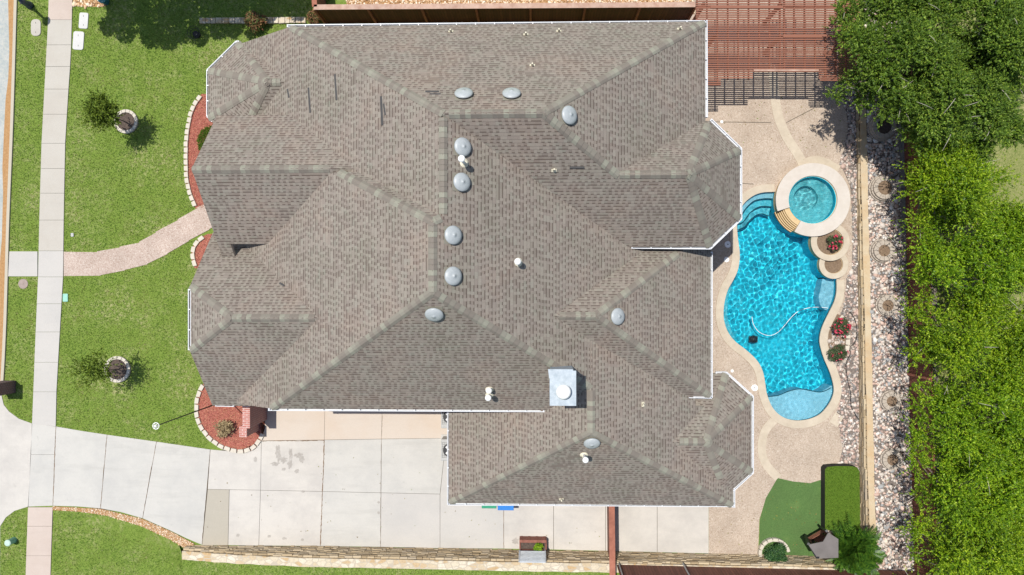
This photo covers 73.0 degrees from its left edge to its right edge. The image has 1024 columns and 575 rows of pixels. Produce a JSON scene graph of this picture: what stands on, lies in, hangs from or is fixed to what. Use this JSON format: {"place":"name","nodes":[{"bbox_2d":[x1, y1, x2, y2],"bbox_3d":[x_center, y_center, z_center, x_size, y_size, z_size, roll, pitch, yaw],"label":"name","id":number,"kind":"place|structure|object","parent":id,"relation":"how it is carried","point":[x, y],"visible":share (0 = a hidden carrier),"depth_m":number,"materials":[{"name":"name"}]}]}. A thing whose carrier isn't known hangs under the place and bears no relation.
{"place":"outdoors","nodes":[
{"label":"outdoors","id":0,"kind":"place"},
{"bbox_2d":[0,0,8,252],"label":"street","id":1,"kind":"structure","parent":0,"point":[4,43],"depth_m":34.83,"materials":[{"name":"grey asphalt"}]},
{"bbox_2d":[0,0,13,376],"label":"gutter pan","id":2,"kind":"object","parent":1,"relation":"on","point":[6,145],"visible":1,"depth_m":34.81,"materials":[{"name":"beige concrete"}]},
{"bbox_2d":[8,0,72,574],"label":"sidewalk","id":3,"kind":"structure","parent":0,"point":[46,266],"depth_m":34.70,"materials":[{"name":"beige concrete"}]},
{"bbox_2d":[52,506,193,546],"bbox_3d":[-19.366,11.723,34.569,7.434,0.001,0.840,15,90,2],"label":"gravel strip","id":4,"kind":"object","parent":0,"point":[86,511],"visible":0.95,"depth_m":34.55,"materials":[{"name":"beige gravel"}]},
{"bbox_2d":[64,205,211,275],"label":"front path","id":5,"kind":"structure","parent":0,"point":[166,240],"depth_m":34.56,"materials":[{"name":"beige concrete"}]},
{"bbox_2d":[53,511,619,574],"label":"lawn","id":6,"kind":"structure","parent":0,"point":[157,540],"depth_m":34.39,"materials":[{"name":"green plant"}]},
{"bbox_2d":[0,395,708,552],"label":"driveway","id":7,"kind":"structure","parent":0,"point":[428,517],"depth_m":34.28,"materials":[{"name":"white concrete"}]},
{"bbox_2d":[53,430,55,495],"bbox_3d":[-22.933,8.931,34.688,0.061,0.001,3.908,2,90,2],"label":"joint debris","id":8,"kind":"object","parent":7,"relation":"on","point":[54,462],"visible":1,"depth_m":34.69,"materials":[{"name":"soil"}]},
{"bbox_2d":[100,439,106,507],"bbox_3d":[-20.417,9.201,34.609,0.054,0.001,3.706,5,90,2],"label":"expansion joint","id":9,"kind":"object","parent":7,"relation":"on","point":[103,472],"visible":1,"depth_m":34.61,"materials":[{"name":"soil"}]},
{"bbox_2d":[275,445,280,461],"bbox_3d":[-11.606,8.257,34.336,0.295,0.001,0.926,-9,90,2],"label":"driveway stain","id":10,"kind":"object","parent":7,"relation":"on","point":[278,454],"visible":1,"depth_m":34.34,"materials":[{"name":"liquid"}]},
{"bbox_2d":[279,457,287,463],"bbox_3d":[-11.324,8.529,34.326,0.405,0.001,0.345,-33,89,1],"label":"driveway stain","id":11,"kind":"object","parent":7,"relation":"on","point":[283,460],"visible":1,"depth_m":34.33,"materials":[{"name":"concrete"}]},
{"bbox_2d":[287,459,291,468],"bbox_3d":[-11.020,8.755,34.311,0.280,0.001,0.501,0,90,2],"label":"driveway stain","id":12,"kind":"object","parent":7,"relation":"on","point":[289,463],"visible":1,"depth_m":34.31,"materials":[{"name":"concrete"}]},
{"bbox_2d":[289,449,292,458],"bbox_3d":[-10.975,8.243,34.314,0.201,0.001,0.590,0,90,2],"label":"driveway stain","id":13,"kind":"object","parent":7,"relation":"on","point":[290,454],"visible":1,"depth_m":34.31,"materials":[{"name":"liquid"}]},
{"bbox_2d":[262,440,323,441],"bbox_3d":[-10.849,7.597,34.312,3.113,0.001,0.071,-1,90,2],"label":"joint debris","id":14,"kind":"object","parent":7,"relation":"on","point":[302,440],"visible":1,"depth_m":34.30,"materials":[{"name":"soil"}]},
{"bbox_2d":[293,452,303,457],"bbox_3d":[-10.575,8.337,34.300,0.511,0.001,0.298,-15,89,2],"label":"driveway stain","id":15,"kind":"object","parent":7,"relation":"on","point":[297,455],"visible":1,"depth_m":34.30,"materials":[{"name":"liquid"}]},
{"bbox_2d":[320,440,324,544],"bbox_3d":[-9.382,10.149,34.262,0.080,0.001,5.181,2,90,2],"label":"joint debris","id":16,"kind":"object","parent":7,"relation":"on","point":[322,494],"visible":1,"depth_m":34.26,"materials":[{"name":"soil"}]},
{"bbox_2d":[380,416,382,544],"bbox_3d":[-6.462,9.536,34.172,0.070,0.001,6.432,1,90,2],"label":"expansion joint","id":17,"kind":"object","parent":7,"relation":"on","point":[380,504],"visible":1,"depth_m":34.17,"materials":[{"name":"soil"}]},
{"bbox_2d":[441,434,446,460],"bbox_3d":[-2.976,7.817,33.668,1.050,0.868,1.190,0,90,2],"label":"air conditioner","id":18,"kind":"object","parent":7,"relation":"on","point":[443,447],"visible":0.37,"depth_m":33.27,"materials":[{"name":"metal"}]},
{"bbox_2d":[441,412,446,427],"bbox_3d":[-2.976,6.204,33.671,1.050,0.868,1.294,0,90,2],"label":"air conditioner","id":19,"kind":"object","parent":7,"relation":"on","point":[443,419],"visible":0.3,"depth_m":33.27,"materials":[{"name":"metal"}]},
{"bbox_2d":[498,506,513,509],"bbox_3d":[-0.283,10.226,33.480,0.764,1.052,0.780,0,90,2],"label":"wheelie bin","id":20,"kind":"object","parent":7,"relation":"on","point":[505,507],"visible":0.28,"depth_m":32.95,"materials":[{"name":"blue plastic"}]},
{"bbox_2d":[519,549,545,562],"bbox_3d":[0.977,12.752,33.207,1.290,1.538,0.313,0,90,2],"label":"slatted bench","id":21,"kind":"object","parent":7,"relation":"on","point":[532,556],"visible":0.94,"depth_m":32.80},
{"bbox_2d":[519,536,546,550],"bbox_3d":[1.018,12.454,33.560,1.317,0.840,0.545,0,90,2],"label":"planter box","id":22,"kind":"object","parent":7,"relation":"on","point":[532,543],"visible":1,"depth_m":33.47,"materials":[{"name":"brick"}]},
{"bbox_2d":[607,506,614,574],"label":"wood fence","id":23,"kind":"object","parent":7,"relation":"on","point":[611,531],"visible":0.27,"depth_m":31.91,"materials":[{"name":"brown wood"}]},
{"bbox_2d":[0,0,863,574],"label":"ground","id":24,"kind":"structure","parent":0,"point":[118,182],"depth_m":34.63,"materials":[{"name":"green plant"}]},
{"bbox_2d":[0,380,15,395],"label":"brick mailbox","id":25,"kind":"object","parent":24,"relation":"on","point":[7,386],"visible":1,"depth_m":34.29,"materials":[{"name":"brick"}]},
{"bbox_2d":[0,0,17,380],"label":"kerb","id":26,"kind":"structure","parent":24,"relation":"on","point":[9,187],"depth_m":34.74,"materials":[{"name":"concrete"}]},
{"bbox_2d":[4,537,16,545],"bbox_3d":[-25.015,12.677,34.534,0.320,0.490,0.320,0,90,2],"label":"utility pedestal","id":27,"kind":"object","parent":24,"relation":"on","point":[10,541],"visible":1,"depth_m":34.40,"materials":[{"name":"green plastic"}]},
{"bbox_2d":[18,279,27,288],"bbox_3d":[-24.555,-0.185,34.765,0.500,0.040,0.500,0,90,2],"label":"manhole cover","id":28,"kind":"object","parent":24,"relation":"on","point":[22,283],"visible":1,"depth_m":34.76,"materials":[{"name":"grey concrete"}]},
{"bbox_2d":[18,0,33,8],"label":"street lamp","id":29,"kind":"object","parent":24,"relation":"on","point":[28,4],"visible":1,"depth_m":34.47,"materials":[{"name":"paint"}]},
{"bbox_2d":[31,19,40,35],"bbox_3d":[-23.902,-13.050,34.769,0.500,0.072,0.840,0,90,2],"label":"utility box","id":30,"kind":"object","parent":24,"relation":"on","point":[35,27],"visible":1,"depth_m":34.73,"materials":[{"name":"plastic"}]},
{"bbox_2d":[63,294,67,301],"bbox_3d":[-22.377,0.510,34.691,0.260,0.050,0.400,0,90,2],"label":"valve box","id":31,"kind":"object","parent":24,"relation":"on","point":[65,297],"visible":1,"depth_m":34.67,"materials":[{"name":"green plastic"}]},
{"bbox_2d":[72,31,84,49],"bbox_3d":[-21.725,-12.372,34.700,0.550,0.072,0.920,4,90,2],"label":"utility box","id":32,"kind":"object","parent":24,"relation":"on","point":[78,40],"visible":1,"depth_m":34.67,"materials":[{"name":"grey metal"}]},
{"bbox_2d":[79,12,88,28],"bbox_3d":[-21.460,-13.369,34.693,0.460,0.072,0.800,4,90,2],"label":"utility box","id":33,"kind":"object","parent":24,"relation":"on","point":[83,20],"visible":1,"depth_m":34.66,"materials":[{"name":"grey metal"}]},
{"bbox_2d":[61,345,120,399],"bbox_3d":[-19.649,3.939,33.025,2.367,3.208,2.676,26,91,2],"label":"young tree","id":34,"kind":"object","parent":24,"relation":"on","point":[91,367],"visible":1,"depth_m":32.20,"materials":[{"name":"green plant"}]},
{"bbox_2d":[74,88,130,138],"bbox_3d":[-19.048,-8.209,33.065,2.331,3.128,1.973,-24,89,2],"label":"young tree","id":35,"kind":"object","parent":24,"relation":"on","point":[102,112],"visible":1,"depth_m":32.10,"materials":[{"name":"green plant"}]},
{"bbox_2d":[104,356,130,382],"bbox_3d":[-19.699,4.085,34.567,1.318,0.120,1.318,0,90,2],"label":"ring","id":36,"kind":"object","parent":24,"relation":"on","point":[123,371],"visible":0.76,"depth_m":34.56,"materials":[{"name":"stone"}]},
{"bbox_2d":[115,109,138,133],"bbox_3d":[-19.269,-8.290,34.572,1.198,0.120,1.198,0,90,2],"label":"ring","id":37,"kind":"object","parent":24,"relation":"on","point":[130,117],"visible":0.8,"depth_m":34.56,"materials":[{"name":"stone"}]},
{"bbox_2d":[187,26,200,38],"bbox_3d":[-15.698,-12.584,34.307,0.644,0.423,0.644,0,90,2],"label":"wire stand","id":38,"kind":"object","parent":24,"relation":"on","point":[196,34],"visible":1,"depth_m":34.32,"materials":[{"name":"black metal"}]},
{"bbox_2d":[185,94,212,207],"bbox_3d":[-15.289,-6.793,34.476,2.017,0.001,5.702,0,90,2],"label":"mulch bed","id":39,"kind":"object","parent":24,"relation":"on","point":[196,113],"visible":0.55,"depth_m":34.49,"materials":[{"name":"red wood"}]},
{"bbox_2d":[184,95,201,206],"bbox_3d":[-15.946,-6.814,34.463,0.800,0.126,5.552,3,90,2],"label":"bed edging","id":40,"kind":"object","parent":39,"relation":"on","point":[186,137],"visible":1,"depth_m":34.41,"materials":[{"name":"beige stone"}]},
{"bbox_2d":[196,125,211,149],"bbox_3d":[-15.142,-7.452,34.401,1.214,0.122,1.335,0,90,2],"label":"ground cover","id":41,"kind":"object","parent":39,"relation":"on","point":[201,136],"visible":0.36,"depth_m":34.44,"materials":[{"name":"green plant"}]},
{"bbox_2d":[192,234,211,267],"bbox_3d":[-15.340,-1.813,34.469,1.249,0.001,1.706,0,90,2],"label":"mulch bed","id":42,"kind":"object","parent":24,"relation":"on","point":[206,241],"visible":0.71,"depth_m":34.47,"materials":[{"name":"red wood"}]},
{"bbox_2d":[190,235,204,265],"bbox_3d":[-15.717,-1.844,34.452,0.510,0.118,1.592,16,90,2],"label":"bed edging","id":43,"kind":"object","parent":42,"relation":"on","point":[195,244],"visible":1,"depth_m":34.40,"materials":[{"name":"beige stone"}]},
{"bbox_2d":[197,384,264,450],"bbox_3d":[-14.004,6.433,34.415,3.474,0.001,3.569,0,90,2],"label":"mulch bed","id":44,"kind":"object","parent":24,"relation":"on","point":[256,435],"visible":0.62,"depth_m":34.42,"materials":[{"name":"red wood"}]},
{"bbox_2d":[152,405,211,428],"bbox_3d":[-14.226,5.574,31.111,0.292,6.680,0.292,0,90,2],"label":"tall pole","id":45,"kind":"object","parent":44,"relation":"on","point":[156,425],"visible":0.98,"depth_m":29.46,"materials":[{"name":"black metal"}]},
{"bbox_2d":[213,419,234,438],"bbox_3d":[-14.144,6.935,34.190,1.018,0.565,0.921,-17,89,2],"label":"dry grass clump","id":46,"kind":"object","parent":44,"relation":"on","point":[222,426],"visible":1,"depth_m":34.01,"materials":[{"name":"beige plant"}]},
{"bbox_2d":[194,384,264,453],"bbox_3d":[-14.431,6.839,34.395,4.128,0.125,1.977,38,91,1],"label":"bed edging","id":47,"kind":"object","parent":44,"relation":"on","point":[216,442],"visible":0.97,"depth_m":34.36,"materials":[{"name":"beige stone"}]},
{"bbox_2d":[199,17,305,23],"bbox_3d":[-12.879,-13.247,34.378,5.327,0.124,0.326,0,90,2],"label":"stone edging","id":48,"kind":"object","parent":24,"relation":"on","point":[276,20],"visible":0.83,"depth_m":34.34,"materials":[{"name":"beige stone"}]},
{"bbox_2d":[244,10,267,33],"bbox_3d":[-12.584,-13.088,34.062,1.242,0.848,1.168,0,90,2],"label":"shrub","id":49,"kind":"object","parent":24,"relation":"on","point":[253,20],"visible":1,"depth_m":33.88,"materials":[{"name":"brown plant"}]},
{"bbox_2d":[306,10,320,23],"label":"shrub","id":50,"kind":"object","parent":24,"relation":"on","point":[313,18],"visible":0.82,"depth_m":33.94,"materials":[{"name":"brown plant"}]},
{"bbox_2d":[312,0,327,22],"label":"wood fence","id":51,"kind":"object","parent":24,"relation":"on","point":[314,2],"visible":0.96,"depth_m":33.02,"materials":[{"name":"brown wood"}]},
{"bbox_2d":[188,20,753,507],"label":"house","id":52,"kind":"structure","parent":24,"relation":"on","point":[496,240],"depth_m":27.29,"materials":[{"name":"grey"}]},
{"bbox_2d":[313,2,695,23],"bbox_3d":[-0.381,-13.080,33.101,17.866,1.895,0.250,0,90,2],"label":"wood fence","id":53,"kind":"object","parent":24,"relation":"on","point":[494,12],"visible":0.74,"depth_m":32.85,"materials":[{"name":"brown wood"}]},
{"bbox_2d":[346,0,695,13],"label":"pebble bed","id":54,"kind":"object","parent":24,"relation":"on","point":[481,2],"visible":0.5,"depth_m":34.10,"materials":[{"name":"beige stone"}]},
{"bbox_2d":[182,545,874,572],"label":"retaining wall","id":55,"kind":"structure","parent":24,"relation":"on","point":[439,558],"depth_m":33.03,"materials":[{"name":"stone"}]},
{"bbox_2d":[617,565,917,574],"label":"wood fence","id":56,"kind":"object","parent":55,"relation":"on","point":[652,570],"visible":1,"depth_m":32.01,"materials":[{"name":"brown wood"}]},
{"bbox_2d":[759,478,824,555],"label":"turf","id":57,"kind":"structure","parent":24,"relation":"on","point":[788,529],"depth_m":33.56,"materials":[{"name":"green plant"}]},
{"bbox_2d":[757,537,789,556],"bbox_3d":[12.567,12.552,33.484,1.526,0.240,0.863,-18,89,2],"label":"stone collar","id":58,"kind":"object","parent":57,"relation":"on","point":[764,542],"visible":0.89,"depth_m":33.38,"materials":[{"name":"beige stone"}]},
{"bbox_2d":[764,543,787,561],"bbox_3d":[12.589,12.782,33.039,1.124,0.838,1.294,0,90,2],"label":"shrub","id":59,"kind":"object","parent":57,"relation":"on","point":[777,552],"visible":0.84,"depth_m":32.82,"materials":[{"name":"green plant"}]},
{"bbox_2d":[804,525,837,558],"bbox_3d":[14.360,11.854,32.533,1.325,2.070,1.349,-36,89,1],"label":"canopy swing","id":60,"kind":"object","parent":57,"relation":"on","point":[825,547],"visible":1,"depth_m":31.54,"materials":[{"name":"grey fabric"}]},
{"bbox_2d":[821,463,860,530],"bbox_3d":[15.765,10.044,33.220,1.730,0.575,3.103,0,90,2],"label":"clipped hedge","id":61,"kind":"object","parent":24,"relation":"on","point":[840,492],"visible":0.95,"depth_m":32.99,"materials":[{"name":"green plant"}]},
{"bbox_2d":[827,82,859,534],"bbox_3d":[16.024,0.999,33.508,1.715,0.001,21.899,0,90,2],"label":"rock bed","id":62,"kind":"object","parent":24,"relation":"on","point":[852,371],"visible":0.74,"depth_m":33.50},
{"bbox_2d":[828,314,845,360],"bbox_3d":[15.710,2.402,33.491,0.869,0.001,2.392,0,90,2],"label":"rose bed","id":63,"kind":"object","parent":62,"relation":"on","point":[835,334],"visible":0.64,"depth_m":33.49,"materials":[{"name":"soil"}]},
{"bbox_2d":[828,343,848,361],"bbox_3d":[15.578,3.127,33.149,0.951,0.760,0.903,0,90,2],"label":"rose bush","id":64,"kind":"object","parent":63,"relation":"on","point":[841,352],"visible":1,"depth_m":33.05,"materials":[{"name":"green plant"}]},
{"bbox_2d":[831,317,851,337],"bbox_3d":[15.737,1.903,33.160,0.993,0.733,1.014,0,90,2],"label":"rose bush","id":65,"kind":"object","parent":63,"relation":"on","point":[841,327],"visible":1,"depth_m":33.01,"materials":[{"name":"pink plant"}]},
{"bbox_2d":[839,315,850,350],"bbox_3d":[16.121,2.200,33.447,0.374,0.124,1.805,-9,90,2],"label":"bed edging","id":66,"kind":"object","parent":62,"relation":"on","point":[847,341],"visible":0.5,"depth_m":33.39,"materials":[{"name":"beige stone"}]},
{"bbox_2d":[846,312,858,418],"bbox_3d":[16.425,3.807,33.427,0.614,0.031,5.312,-2,90,2],"label":"edging","id":67,"kind":"object","parent":62,"relation":"on","point":[846,368],"visible":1,"depth_m":33.42,"materials":[{"name":"black metal"}]},
{"bbox_2d":[814,514,886,574],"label":"frond tree","id":68,"kind":"object","parent":24,"relation":"on","point":[859,553],"visible":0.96,"depth_m":31.72,"materials":[{"name":"green plant"}]},
{"bbox_2d":[855,67,875,537],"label":"retaining wall","id":69,"kind":"structure","parent":24,"relation":"on","point":[866,466],"depth_m":33.08,"materials":[{"name":"stone"}]},
{"label":"pebble bed","id":70,"kind":"structure","parent":24,"relation":"on","visible":0},
{"bbox_2d":[72,0,106,9],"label":"pebble","id":71,"kind":"object","parent":70,"relation":"on","point":[85,4],"visible":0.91,"depth_m":34.66,"materials":[{"name":"beige stone"}]},
{"bbox_2d":[98,0,109,4],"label":"plant pot","id":72,"kind":"object","parent":71,"relation":"on","point":[105,2],"visible":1,"depth_m":34.35,"materials":[{"name":"teal plastic"}]},
{"bbox_2d":[676,0,852,553],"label":"patio","id":73,"kind":"structure","parent":0,"point":[804,455],"depth_m":33.62,"materials":[{"name":"beige concrete"}]},
{"bbox_2d":[724,241,730,247],"bbox_3d":[10.499,-2.098,33.667,0.320,0.024,0.320,0,90,2],"label":"deck lid","id":74,"kind":"object","parent":73,"relation":"on","point":[727,244],"visible":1,"depth_m":33.66,"materials":[{"name":"white paint"}]},
{"bbox_2d":[715,121,770,122],"bbox_3d":[11.126,-8.041,33.667,2.923,0.004,0.030,1,90,2],"label":"patio joint","id":75,"kind":"object","parent":73,"relation":"on","point":[754,122],"visible":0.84,"depth_m":33.64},
{"bbox_2d":[751,385,757,390],"bbox_3d":[11.788,4.873,33.616,0.320,0.024,0.320,0,90,2],"label":"deck lid","id":76,"kind":"object","parent":73,"relation":"on","point":[754,387],"visible":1,"depth_m":33.61,"materials":[{"name":"white paint"}]},
{"bbox_2d":[757,418,780,480],"bbox_3d":[12.487,7.748,33.591,1.135,0.020,3.260,0,90,2],"label":"patio band","id":77,"kind":"object","parent":73,"relation":"on","point":[768,467],"visible":1,"depth_m":33.59,"materials":[{"name":"concrete"}]},
{"bbox_2d":[692,0,859,85],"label":"pergola","id":78,"kind":"object","parent":73,"relation":"on","point":[777,41],"visible":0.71,"depth_m":31.06,"materials":[{"name":"brown wood"}]},
{"bbox_2d":[716,184,844,427],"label":"swimming pool","id":79,"kind":"structure","parent":73,"relation":"in","point":[774,281],"depth_m":33.66,"materials":[{"name":"liquid"}]},
{"bbox_2d":[752,307,825,335],"bbox_3d":[13.584,1.647,33.669,3.710,0.030,1.058,-9,90,2],"label":"pool hose","id":80,"kind":"object","parent":79,"relation":"in","point":[783,326],"visible":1,"depth_m":33.68,"materials":[{"name":"plastic"}]},
{"bbox_2d":[773,163,849,236],"bbox_3d":[14.433,-4.195,34.017,3.520,1.810,3.519,0,90,2],"label":"spa","id":81,"kind":"object","parent":79,"relation":"in","point":[811,199],"visible":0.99,"depth_m":33.17,"materials":[{"name":"blue stone"}]},
{"bbox_2d":[808,226,849,260],"bbox_3d":[15.298,-2.191,34.047,1.840,1.690,1.840,0,90,2],"label":"pool planter","id":82,"kind":"object","parent":79,"relation":"on","point":[818,247],"visible":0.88,"depth_m":33.23,"materials":[{"name":"beige concrete"}]},
{"bbox_2d":[827,235,843,251],"bbox_3d":[15.372,-2.112,32.977,0.794,0.635,0.849,0,90,2],"label":"rose bush","id":83,"kind":"object","parent":82,"relation":"on","point":[832,240],"visible":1,"depth_m":32.86,"materials":[{"name":"pink plant"}]},
{"bbox_2d":[817,255,848,278],"bbox_3d":[15.505,-1.113,34.089,1.400,1.590,1.400,0,90,2],"label":"pool planter","id":84,"kind":"object","parent":79,"relation":"on","point":[836,269],"visible":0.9,"depth_m":33.31,"materials":[{"name":"beige concrete"}]},
{"bbox_2d":[768,65,806,165],"bbox_3d":[13.213,-8.185,33.591,0.928,0.020,5.488,-17,89,2],"label":"patio band","id":85,"kind":"object","parent":73,"relation":"on","point":[792,145],"visible":0.78,"depth_m":33.59,"materials":[{"name":"concrete"}]},
{"bbox_2d":[805,156,840,170],"bbox_3d":[14.911,-5.993,33.536,2.004,0.020,0.705,8,90,2],"label":"patio band","id":86,"kind":"object","parent":73,"relation":"on","point":[824,161],"visible":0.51,"depth_m":33.52,"materials":[{"name":"concrete"}]},
{"bbox_2d":[829,412,842,426],"bbox_3d":[15.698,6.386,33.492,0.465,0.020,0.550,32,91,2],"label":"coping stone","id":87,"kind":"object","parent":73,"relation":"on","point":[834,419],"visible":1,"depth_m":33.48,"materials":[{"name":"stone"}]},
{"bbox_2d":[864,1,1023,574],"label":"ground","id":88,"kind":"structure","parent":0,"point":[1018,166],"depth_m":32.98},
{"bbox_2d":[867,114,895,141],"bbox_3d":[17.708,-7.666,33.081,1.318,0.385,1.320,0,90,2],"label":"ring planter","id":89,"kind":"object","parent":88,"relation":"on","point":[886,131],"visible":0.8,"depth_m":32.93,"materials":[{"name":"stone"}]},
{"bbox_2d":[869,239,894,262],"bbox_3d":[17.617,-1.743,32.914,1.158,0.385,1.160,0,90,2],"label":"ring planter","id":90,"kind":"object","parent":88,"relation":"on","point":[881,251],"visible":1,"depth_m":32.76,"materials":[{"name":"stone"}]},
{"bbox_2d":[868,175,896,201],"bbox_3d":[17.703,-4.735,32.997,1.278,0.385,1.280,0,90,2],"label":"ring planter","id":91,"kind":"object","parent":88,"relation":"on","point":[880,190],"visible":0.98,"depth_m":32.85,"materials":[{"name":"stone"}]},
{"bbox_2d":[875,295,897,315],"bbox_3d":[17.817,0.856,32.898,1.038,0.255,1.040,0,90,2],"label":"ring planter","id":92,"kind":"object","parent":88,"relation":"on","point":[885,304],"visible":1,"depth_m":32.79,"materials":[{"name":"stone"}]},
{"bbox_2d":[865,9,913,570],"bbox_3d":[18.085,1.667,32.889,2.212,0.960,36.558,0,90,2],"label":"river rock","id":93,"kind":"object","parent":88,"relation":"on","point":[891,339],"visible":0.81,"depth_m":32.91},
{"bbox_2d":[879,390,901,410],"bbox_3d":[17.932,5.371,32.765,0.998,0.255,1.000,0,90,2],"label":"ring planter","id":94,"kind":"object","parent":88,"relation":"on","point":[890,400],"visible":1,"depth_m":32.65,"materials":[{"name":"stone"}]},
{"bbox_2d":[879,448,902,469],"bbox_3d":[17.927,8.111,32.687,1.038,0.255,1.040,0,90,2],"label":"ring planter","id":95,"kind":"object","parent":88,"relation":"on","point":[891,458],"visible":1,"depth_m":32.57,"materials":[{"name":"stone"}]},
{"bbox_2d":[823,0,985,130],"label":"tree","id":96,"kind":"object","parent":88,"relation":"on","point":[911,38],"visible":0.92,"depth_m":28.08,"materials":[{"name":"green plant"}]},
{"bbox_2d":[902,66,937,574],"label":"mulch bed","id":97,"kind":"object","parent":88,"relation":"on","point":[913,377],"visible":0.35,"depth_m":32.18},
{"bbox_2d":[881,21,1023,174],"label":"tree","id":98,"kind":"object","parent":88,"relation":"on","point":[984,98],"visible":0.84,"depth_m":27.85,"materials":[{"name":"green plant"}]},
{"bbox_2d":[883,122,1023,246],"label":"tree","id":99,"kind":"object","parent":88,"relation":"on","point":[947,181],"visible":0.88,"depth_m":28.77,"materials":[{"name":"green plant"}]},
{"bbox_2d":[888,277,1023,403],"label":"tree","id":100,"kind":"object","parent":88,"relation":"on","point":[968,344],"visible":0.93,"depth_m":29.09,"materials":[{"name":"green plant"}]},
{"bbox_2d":[891,494,1023,574],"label":"tree","id":101,"kind":"object","parent":88,"relation":"on","point":[1005,557],"visible":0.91,"depth_m":28.63,"materials":[{"name":"green plant"}]},
{"bbox_2d":[894,191,1023,317],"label":"tree","id":102,"kind":"object","parent":88,"relation":"on","point":[964,254],"visible":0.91,"depth_m":28.91,"materials":[{"name":"green plant"}]},
{"bbox_2d":[894,438,1023,556],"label":"tree","id":103,"kind":"object","parent":88,"relation":"on","point":[1003,500],"visible":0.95,"depth_m":28.56,"materials":[{"name":"green plant"}]},
{"bbox_2d":[894,355,1023,481],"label":"tree","id":104,"kind":"object","parent":88,"relation":"on","point":[975,428],"visible":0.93,"depth_m":29.02,"materials":[{"name":"green plant"}]},
{"bbox_2d":[952,0,1023,88],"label":"tree","id":105,"kind":"object","parent":88,"relation":"on","point":[1001,22],"visible":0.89,"depth_m":27.04,"materials":[{"name":"green plant"}]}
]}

